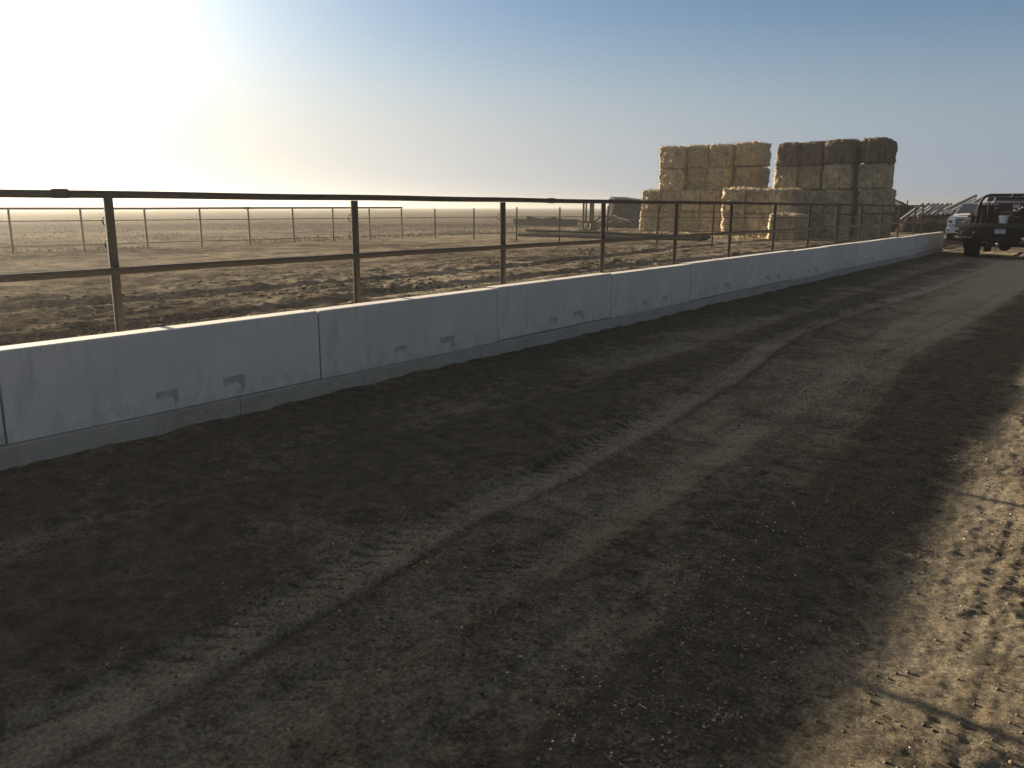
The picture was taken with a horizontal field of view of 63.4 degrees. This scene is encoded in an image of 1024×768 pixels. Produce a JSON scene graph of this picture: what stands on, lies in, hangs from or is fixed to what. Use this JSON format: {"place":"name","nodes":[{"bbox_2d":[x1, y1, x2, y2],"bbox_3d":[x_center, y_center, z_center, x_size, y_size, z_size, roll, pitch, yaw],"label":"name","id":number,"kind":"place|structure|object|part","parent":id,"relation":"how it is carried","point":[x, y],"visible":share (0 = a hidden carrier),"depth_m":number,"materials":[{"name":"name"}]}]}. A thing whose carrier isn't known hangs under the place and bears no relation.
{"place":"outdoors","nodes":[
{"label":"outdoors","id":0,"kind":"place"},
{"bbox_2d":[0,239,821,345],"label":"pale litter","id":1,"kind":"object","parent":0,"point":[297,280],"visible":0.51,"depth_m":17.56,"materials":[{"name":"beige"}]},
{"bbox_2d":[0,249,1023,767],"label":"road","id":2,"kind":"structure","parent":0,"point":[64,703],"depth_m":3.88,"materials":[{"name":"soil"}]},
{"bbox_2d":[0,319,1023,767],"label":"lane crumbs","id":3,"kind":"object","parent":2,"relation":"on","point":[618,703],"visible":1,"depth_m":3.69,"materials":[{"name":"brown soil"}]},
{"bbox_2d":[0,306,1023,767],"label":"straw chaff","id":4,"kind":"object","parent":2,"relation":"on","point":[618,558],"visible":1,"depth_m":3.71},
{"bbox_2d":[957,193,1023,256],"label":"flatbed truck","id":5,"kind":"object","parent":2,"relation":"on","point":[1004,236],"visible":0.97,"depth_m":26.80,"materials":[{"name":"black paint"}]},
{"bbox_2d":[962,203,994,222],"bbox_3d":[15.550,-5.690,27.553,0.879,0.666,1.753,9,15,35],"label":"tarp bundle","id":6,"kind":"object","parent":5,"relation":"on","point":[983,213],"visible":0.96,"depth_m":26.99,"materials":[{"name":"grey fabric"}]},
{"bbox_2d":[986,201,1023,222],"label":"welder","id":7,"kind":"object","parent":5,"relation":"on","point":[1004,208],"visible":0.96,"depth_m":27.39,"materials":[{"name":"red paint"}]},
{"bbox_3d":[17.369,-6.229,28.691,1.440,0.440,0.090,9,15,35],"label":"rear window","id":8,"kind":"part","parent":5,"relation":"part of","materials":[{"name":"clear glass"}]},
{"bbox_2d":[0,207,1023,345],"bbox_3d":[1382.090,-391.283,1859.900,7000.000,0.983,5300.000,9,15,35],"label":"ground","id":9,"kind":"structure","parent":0,"point":[30,260],"depth_m":25.31,"materials":[{"name":"soil"}]},
{"bbox_2d":[0,207,402,253],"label":"pen fence","id":10,"kind":"object","parent":9,"relation":"on","point":[9,221],"visible":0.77,"depth_m":31.32,"materials":[{"name":"metal"}]},
{"bbox_2d":[0,217,625,253],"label":"field stubble","id":11,"kind":"object","parent":9,"relation":"on","point":[280,240],"visible":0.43,"depth_m":47.35,"materials":[{"name":"beige plant"}]},
{"bbox_2d":[1,245,770,345],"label":"pen clods","id":12,"kind":"object","parent":9,"relation":"on","point":[47,306],"visible":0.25,"depth_m":14.47,"materials":[{"name":"brown soil"}]},
{"bbox_2d":[0,188,925,331],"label":"pipe fence","id":13,"kind":"object","parent":9,"relation":"on","point":[114,271],"visible":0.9,"depth_m":8.03,"materials":[{"name":"metal"}]},
{"bbox_2d":[0,248,942,469],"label":"concrete footing","id":14,"kind":"object","parent":9,"relation":"on","point":[21,453],"visible":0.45,"depth_m":6.78,"materials":[{"name":"grey concrete"}]},
{"bbox_2d":[0,405,5,444],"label":"concrete barrier","id":15,"kind":"object","parent":14,"relation":"on","point":[2,439],"visible":1,"depth_m":4.93,"materials":[{"name":"grey concrete"}]},
{"bbox_2d":[0,310,319,443],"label":"concrete barrier","id":16,"kind":"object","parent":14,"relation":"on","point":[51,387],"visible":0.99,"depth_m":5.63,"materials":[{"name":"grey concrete"}]},
{"bbox_2d":[308,288,496,378],"bbox_3d":[-0.936,-0.532,7.840,0.168,0.567,2.438,9,15,35],"label":"concrete barrier","id":17,"kind":"object","parent":14,"relation":"on","point":[356,337],"visible":0.94,"depth_m":7.61,"materials":[{"name":"grey concrete"}]},
{"bbox_2d":[486,273,611,340],"bbox_3d":[0.498,-0.950,9.769,0.168,0.567,2.438,9,15,35],"label":"concrete barrier","id":18,"kind":"object","parent":14,"relation":"on","point":[528,307],"visible":0.97,"depth_m":9.57,"materials":[{"name":"grey concrete"}]},
{"bbox_2d":[609,264,690,317],"bbox_3d":[1.934,-1.345,11.702,0.168,0.567,2.438,9,15,35],"label":"concrete barrier","id":19,"kind":"object","parent":14,"relation":"on","point":[639,290],"visible":0.95,"depth_m":11.54,"materials":[{"name":"grey concrete"}]},
{"bbox_2d":[682,256,748,300],"bbox_3d":[3.372,-1.765,13.628,0.168,0.567,2.438,9,15,35],"label":"concrete barrier","id":20,"kind":"object","parent":14,"relation":"on","point":[713,277],"visible":0.97,"depth_m":13.47,"materials":[{"name":"grey concrete"}]},
{"bbox_2d":[742,250,793,287],"bbox_3d":[4.801,-2.175,15.563,0.168,0.567,2.438,9,15,35],"label":"concrete barrier","id":21,"kind":"object","parent":14,"relation":"on","point":[769,268],"visible":0.91,"depth_m":15.43,"materials":[{"name":"grey concrete"}]},
{"bbox_2d":[790,247,828,279],"bbox_3d":[6.236,-2.571,17.497,0.168,0.567,2.438,9,15,35],"label":"concrete barrier","id":22,"kind":"object","parent":14,"relation":"on","point":[807,262],"visible":0.91,"depth_m":17.37,"materials":[{"name":"grey concrete"}]},
{"bbox_2d":[821,243,856,271],"bbox_3d":[7.668,-2.987,19.427,0.168,0.567,2.438,9,15,35],"label":"concrete barrier","id":23,"kind":"object","parent":14,"relation":"on","point":[842,256],"visible":0.94,"depth_m":19.30,"materials":[{"name":"grey concrete"}]},
{"bbox_2d":[853,240,880,265],"bbox_3d":[9.108,-3.391,21.355,0.168,0.567,2.438,9,15,35],"label":"concrete barrier","id":24,"kind":"object","parent":14,"relation":"on","point":[867,252],"visible":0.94,"depth_m":21.22,"materials":[{"name":"grey concrete"}]},
{"bbox_2d":[876,237,899,260],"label":"concrete barrier","id":25,"kind":"object","parent":14,"relation":"on","point":[889,248],"visible":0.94,"depth_m":23.16,"materials":[{"name":"grey concrete"}]},
{"bbox_2d":[899,236,916,256],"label":"concrete barrier","id":26,"kind":"object","parent":14,"relation":"on","point":[907,245],"visible":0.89,"depth_m":25.14,"materials":[{"name":"grey concrete"}]},
{"bbox_2d":[912,233,931,252],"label":"concrete barrier","id":27,"kind":"object","parent":14,"relation":"on","point":[923,242],"visible":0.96,"depth_m":27.00,"materials":[{"name":"grey concrete"}]},
{"bbox_2d":[930,232,943,249],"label":"concrete barrier","id":28,"kind":"object","parent":14,"relation":"on","point":[937,238],"visible":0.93,"depth_m":29.04,"materials":[{"name":"grey concrete"}]},
{"bbox_2d":[513,216,578,225],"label":"feed trough","id":29,"kind":"object","parent":9,"relation":"on","point":[534,221],"visible":0.85,"depth_m":70.04,"materials":[{"name":"metal"}]},
{"bbox_2d":[577,203,606,230],"bbox_3d":[5.379,-11.118,55.197,2.240,1.830,0.560,9,15,35],"label":"cattle chute","id":30,"kind":"object","parent":9,"relation":"on","point":[590,221],"visible":0.94,"depth_m":55.34,"materials":[{"name":"metal"}]},
{"bbox_2d":[518,234,702,240],"bbox_3d":[4.639,-7.431,41.930,10.650,0.150,0.150,9,15,36],"label":"black pipe","id":31,"kind":"object","parent":9,"relation":"on","point":[598,237],"visible":0.68,"depth_m":42.37,"materials":[{"name":"black metal"}]},
{"bbox_2d":[587,215,634,227],"bbox_3d":[7.658,-12.724,64.752,4.081,1.008,1.531,9,15,35],"label":"scrap heap","id":32,"kind":"object","parent":9,"relation":"on","point":[611,224],"visible":0.6,"depth_m":64.23,"materials":[{"name":"metal"}]},
{"bbox_2d":[524,233,707,240],"bbox_3d":[4.933,-7.487,42.028,10.601,0.150,0.150,9,15,36],"label":"black pipe","id":33,"kind":"object","parent":9,"relation":"on","point":[584,234],"visible":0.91,"depth_m":43.06,"materials":[{"name":"black metal"}]},
{"bbox_2d":[526,229,680,234],"bbox_3d":[4.446,-7.744,42.418,9.101,0.220,0.140,9,15,35],"label":"black pipe","id":34,"kind":"object","parent":33,"relation":"on","point":[580,232],"visible":0.7,"depth_m":42.91,"materials":[{"name":"black metal"}]},
{"bbox_2d":[627,233,710,238],"bbox_3d":[7.508,-7.150,39.983,4.402,0.170,0.150,9,15,36],"label":"black pipe","id":35,"kind":"object","parent":33,"relation":"on","point":[651,235],"visible":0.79,"depth_m":40.40,"materials":[{"name":"black metal"}]},
{"bbox_2d":[405,205,840,245],"bbox_3d":[3.354,-6.785,35.934,20.458,2.001,1.795,9,15,35],"label":"cable fence","id":36,"kind":"object","parent":9,"relation":"on","point":[559,232],"visible":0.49,"depth_m":35.53,"materials":[{"name":"metal"}]},
{"bbox_2d":[609,197,641,227],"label":"covered stack","id":37,"kind":"object","parent":9,"relation":"on","point":[628,211],"visible":0.34,"depth_m":65.99,"materials":[{"name":"grey plastic"}]},
{"bbox_2d":[638,211,659,232],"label":"straw bale","id":38,"kind":"object","parent":9,"relation":"on","point":[648,221],"visible":0.41,"depth_m":52.10},
{"bbox_2d":[641,188,661,213],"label":"straw bale","id":39,"kind":"object","parent":38,"relation":"on","point":[651,194],"visible":0.48,"depth_m":51.75},
{"bbox_2d":[659,211,679,232],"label":"straw bale","id":40,"kind":"object","parent":9,"relation":"on","point":[665,224],"visible":0.33,"depth_m":51.31},
{"bbox_2d":[659,190,680,212],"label":"straw bale","id":41,"kind":"object","parent":40,"relation":"on","point":[671,195],"visible":0.3,"depth_m":51.07},
{"bbox_2d":[658,167,687,191],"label":"straw bale","id":42,"kind":"object","parent":41,"relation":"on","point":[673,179],"visible":0.57,"depth_m":50.76},
{"bbox_2d":[658,145,687,170],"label":"straw bale","id":43,"kind":"object","parent":42,"relation":"on","point":[673,157],"visible":0.71,"depth_m":50.51},
{"bbox_2d":[678,211,699,233],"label":"straw bale","id":44,"kind":"object","parent":9,"relation":"on","point":[688,224],"visible":0.45,"depth_m":50.47},
{"bbox_2d":[679,188,700,212],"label":"straw bale","id":45,"kind":"object","parent":44,"relation":"on","point":[690,195],"visible":0.42,"depth_m":50.26},
{"bbox_2d":[686,167,708,189],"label":"straw bale","id":46,"kind":"object","parent":45,"relation":"on","point":[696,179],"visible":0.52,"depth_m":50.34},
{"bbox_2d":[687,143,711,168],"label":"straw bale","id":47,"kind":"object","parent":46,"relation":"on","point":[698,156],"visible":0.58,"depth_m":50.03},
{"bbox_2d":[697,212,720,232],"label":"straw bale","id":48,"kind":"object","parent":9,"relation":"on","point":[705,224],"visible":0.41,"depth_m":49.77},
{"bbox_2d":[699,189,722,212],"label":"straw bale","id":49,"kind":"object","parent":48,"relation":"on","point":[710,195],"visible":0.41,"depth_m":49.49},
{"bbox_2d":[706,167,734,189],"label":"straw bale","id":50,"kind":"object","parent":49,"relation":"on","point":[717,178],"visible":0.61,"depth_m":49.44},
{"bbox_2d":[708,142,734,167],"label":"straw bale","id":51,"kind":"object","parent":50,"relation":"on","point":[722,155],"visible":0.63,"depth_m":49.14},
{"bbox_2d":[720,212,749,236],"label":"straw bale","id":52,"kind":"object","parent":9,"relation":"on","point":[738,224],"visible":0.34,"depth_m":44.17},
{"bbox_2d":[720,186,750,214],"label":"straw bale","id":53,"kind":"object","parent":52,"relation":"on","point":[735,194],"visible":0.47,"depth_m":44.00},
{"bbox_2d":[618,230,881,241],"bbox_3d":[11.246,-8.078,44.960,9.939,0.266,27.123,-9,15,-36],"label":"loose straw","id":54,"kind":"object","parent":9,"relation":"on","point":[815,237],"visible":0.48,"depth_m":43.47,"materials":[{"name":"beige plant"}]},
{"bbox_2d":[743,213,769,237],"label":"straw bale","id":55,"kind":"object","parent":9,"relation":"on","point":[756,224],"visible":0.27,"depth_m":43.54},
{"bbox_2d":[745,186,771,213],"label":"straw bale","id":56,"kind":"object","parent":55,"relation":"on","point":[759,194],"visible":0.52,"depth_m":43.30},
{"bbox_2d":[767,211,808,240],"bbox_3d":[13.854,-7.825,41.475,1.654,1.712,2.745,8,15,34],"label":"straw bale","id":57,"kind":"object","parent":9,"relation":"on","point":[785,223],"visible":0.7,"depth_m":40.49},
{"bbox_2d":[810,214,822,237],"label":"straw bale","id":58,"kind":"object","parent":9,"relation":"on","point":[816,222],"visible":0.13,"depth_m":44.44},
{"bbox_2d":[803,190,824,214],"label":"straw bale","id":59,"kind":"object","parent":58,"relation":"on","point":[814,196],"visible":0.38,"depth_m":44.27},
{"bbox_2d":[797,165,823,189],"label":"straw bale","id":60,"kind":"object","parent":59,"relation":"on","point":[810,177],"visible":0.62,"depth_m":44.22},
{"bbox_2d":[799,141,826,166],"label":"straw bale","id":61,"kind":"object","parent":60,"relation":"on","point":[811,153],"visible":0.59,"depth_m":43.97},
{"bbox_2d":[821,213,854,237],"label":"straw bale","id":62,"kind":"object","parent":9,"relation":"on","point":[847,220],"visible":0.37,"depth_m":43.79},
{"bbox_2d":[823,189,857,214],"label":"straw bale","id":63,"kind":"object","parent":62,"relation":"on","point":[832,196],"visible":0.63,"depth_m":43.51},
{"bbox_2d":[822,164,859,189],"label":"straw bale","id":64,"kind":"object","parent":63,"relation":"on","point":[840,176],"visible":0.8,"depth_m":43.33},
{"bbox_2d":[823,138,862,164],"bbox_3d":[17.691,-12.282,44.050,1.904,1.583,2.853,9,15,34],"label":"straw bale","id":65,"kind":"object","parent":64,"relation":"on","point":[842,151],"visible":0.84,"depth_m":43.07},
{"bbox_2d":[852,214,892,238],"bbox_3d":[19.248,-8.386,44.111,1.808,1.584,2.732,9,15,35],"label":"straw bale","id":66,"kind":"object","parent":9,"relation":"on","point":[872,231],"visible":0.62,"depth_m":43.18},
{"bbox_2d":[855,187,896,214],"bbox_3d":[19.262,-9.632,43.811,1.872,1.632,2.732,8,14,36],"label":"straw bale","id":67,"kind":"object","parent":66,"relation":"on","point":[886,196],"visible":0.87,"depth_m":42.92},
{"bbox_2d":[857,163,894,189],"bbox_3d":[19.203,-10.892,43.615,1.676,1.584,2.732,8,14,35],"label":"straw bale","id":68,"kind":"object","parent":67,"relation":"on","point":[876,176],"visible":0.84,"depth_m":42.72},
{"bbox_2d":[860,136,897,164],"bbox_3d":[19.177,-12.143,43.317,1.682,1.583,2.853,7,13,34],"label":"straw bale","id":69,"kind":"object","parent":68,"relation":"on","point":[877,150],"visible":0.94,"depth_m":42.40},
{"bbox_2d":[890,201,919,231],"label":"earth bank","id":70,"kind":"structure","parent":9,"relation":"on","point":[904,211],"depth_m":55.11,"materials":[{"name":"brown soil"}]},
{"bbox_2d":[895,199,903,207],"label":"dark pipe","id":71,"kind":"object","parent":70,"relation":"on","point":[897,202],"visible":0.27,"depth_m":54.12,"materials":[{"name":"metal"}]},
{"bbox_2d":[895,209,955,232],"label":"earth bank","id":72,"kind":"structure","parent":9,"relation":"on","point":[933,223],"depth_m":52.97,"materials":[{"name":"brown soil"}]},
{"bbox_2d":[900,202,923,221],"bbox_3d":[26.040,-11.203,54.040,1.533,1.274,0.184,1,12,6],"label":"grey pipe","id":73,"kind":"object","parent":72,"relation":"on","point":[907,214],"visible":0.62,"depth_m":53.99,"materials":[{"name":"grey metal"}]},
{"bbox_2d":[910,202,929,216],"bbox_3d":[26.334,-11.164,53.830,1.528,1.274,0.184,1,12,6],"label":"grey pipe","id":74,"kind":"object","parent":72,"relation":"on","point":[920,209],"visible":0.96,"depth_m":53.72,"materials":[{"name":"grey metal"}]},
{"bbox_2d":[916,203,934,216],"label":"grey pipe","id":75,"kind":"object","parent":72,"relation":"on","point":[925,209],"visible":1,"depth_m":53.45,"materials":[{"name":"grey metal"}]},
{"bbox_2d":[921,202,938,215],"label":"grey pipe","id":76,"kind":"object","parent":72,"relation":"on","point":[931,208],"visible":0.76,"depth_m":53.29,"materials":[{"name":"grey metal"}]},
{"bbox_2d":[925,203,943,216],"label":"grey pipe","id":77,"kind":"object","parent":72,"relation":"on","point":[933,210],"visible":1,"depth_m":53.15,"materials":[{"name":"grey metal"}]},
{"bbox_2d":[930,202,948,215],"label":"grey pipe","id":78,"kind":"object","parent":72,"relation":"on","point":[939,209],"visible":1,"depth_m":52.97,"materials":[{"name":"grey metal"}]},
{"bbox_2d":[934,203,952,216],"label":"grey pipe","id":79,"kind":"object","parent":72,"relation":"on","point":[940,211],"visible":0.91,"depth_m":52.85,"materials":[{"name":"grey metal"}]},
{"bbox_2d":[944,194,976,211],"bbox_3d":[28.294,-11.429,52.254,2.105,1.101,0.220,-2,12,-8],"label":"grey pipe","id":80,"kind":"object","parent":72,"relation":"on","point":[960,202],"visible":1,"depth_m":52.17,"materials":[{"name":"grey metal"}]},
{"bbox_2d":[952,198,976,211],"bbox_3d":[28.259,-11.176,51.954,1.794,1.028,0.220,-2,12,-9],"label":"grey pipe","id":81,"kind":"object","parent":72,"relation":"on","point":[957,207],"visible":0.35,"depth_m":51.87,"materials":[{"name":"grey metal"}]},
{"bbox_2d":[946,202,985,239],"bbox_3d":[22.672,-7.893,40.230,2.560,1.813,5.925,9,15,35],"label":"pickup truck","id":82,"kind":"object","parent":9,"relation":"on","point":[963,211],"visible":0.23,"depth_m":39.00,"materials":[{"name":"white paint"}]},
{"bbox_2d":[0,0,1023,207],"label":"sky","id":83,"kind":"structure","parent":0,"point":[557,99],"materials":[{"name":"blue"}]},
{"bbox_2d":[998,216,1008,222],"bbox_3d":[15.849,-5.297,26.720,0.309,0.263,0.303,9,15,35],"label":"bucket","id":84,"kind":"object","parent":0,"point":[1003,219],"visible":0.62,"depth_m":26.62,"materials":[{"name":"grey plastic"}]},
{"bbox_2d":[1010,205,1023,223],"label":"hose heap","id":85,"kind":"object","parent":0,"point":[1018,214],"visible":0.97,"depth_m":26.34,"materials":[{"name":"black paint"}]},
{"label":"straw bale","id":86,"kind":"object","parent":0,"visible":0},
{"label":"straw bale","id":87,"kind":"object","parent":86,"relation":"on","visible":0},
{"bbox_2d":[732,166,770,188],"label":"straw bale","id":88,"kind":"object","parent":87,"relation":"on","point":[751,176],"visible":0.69,"depth_m":49.05},
{"bbox_2d":[733,140,771,167],"bbox_3d":[14.451,-13.692,49.701,1.845,1.857,2.861,8,15,37],"label":"straw bale","id":89,"kind":"object","parent":88,"relation":"on","point":[754,153],"visible":0.9,"depth_m":48.86},
{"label":"straw bale","id":90,"kind":"object","parent":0,"visible":0},
{"bbox_2d":[773,166,798,188],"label":"straw bale","id":91,"kind":"object","parent":90,"relation":"on","point":[784,177],"visible":0.45,"depth_m":44.74},
{"bbox_2d":[774,142,801,166],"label":"straw bale","id":92,"kind":"object","parent":91,"relation":"on","point":[788,154],"visible":0.6,"depth_m":44.51},
{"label":"straw bale","id":93,"kind":"object","parent":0,"visible":0},
{"bbox_2d":[766,186,806,213],"bbox_3d":[14.405,-9.617,43.690,1.775,1.584,2.732,9,15,35],"label":"straw bale","id":94,"kind":"object","parent":93,"relation":"on","point":[787,195],"visible":0.71,"depth_m":42.72}
]}

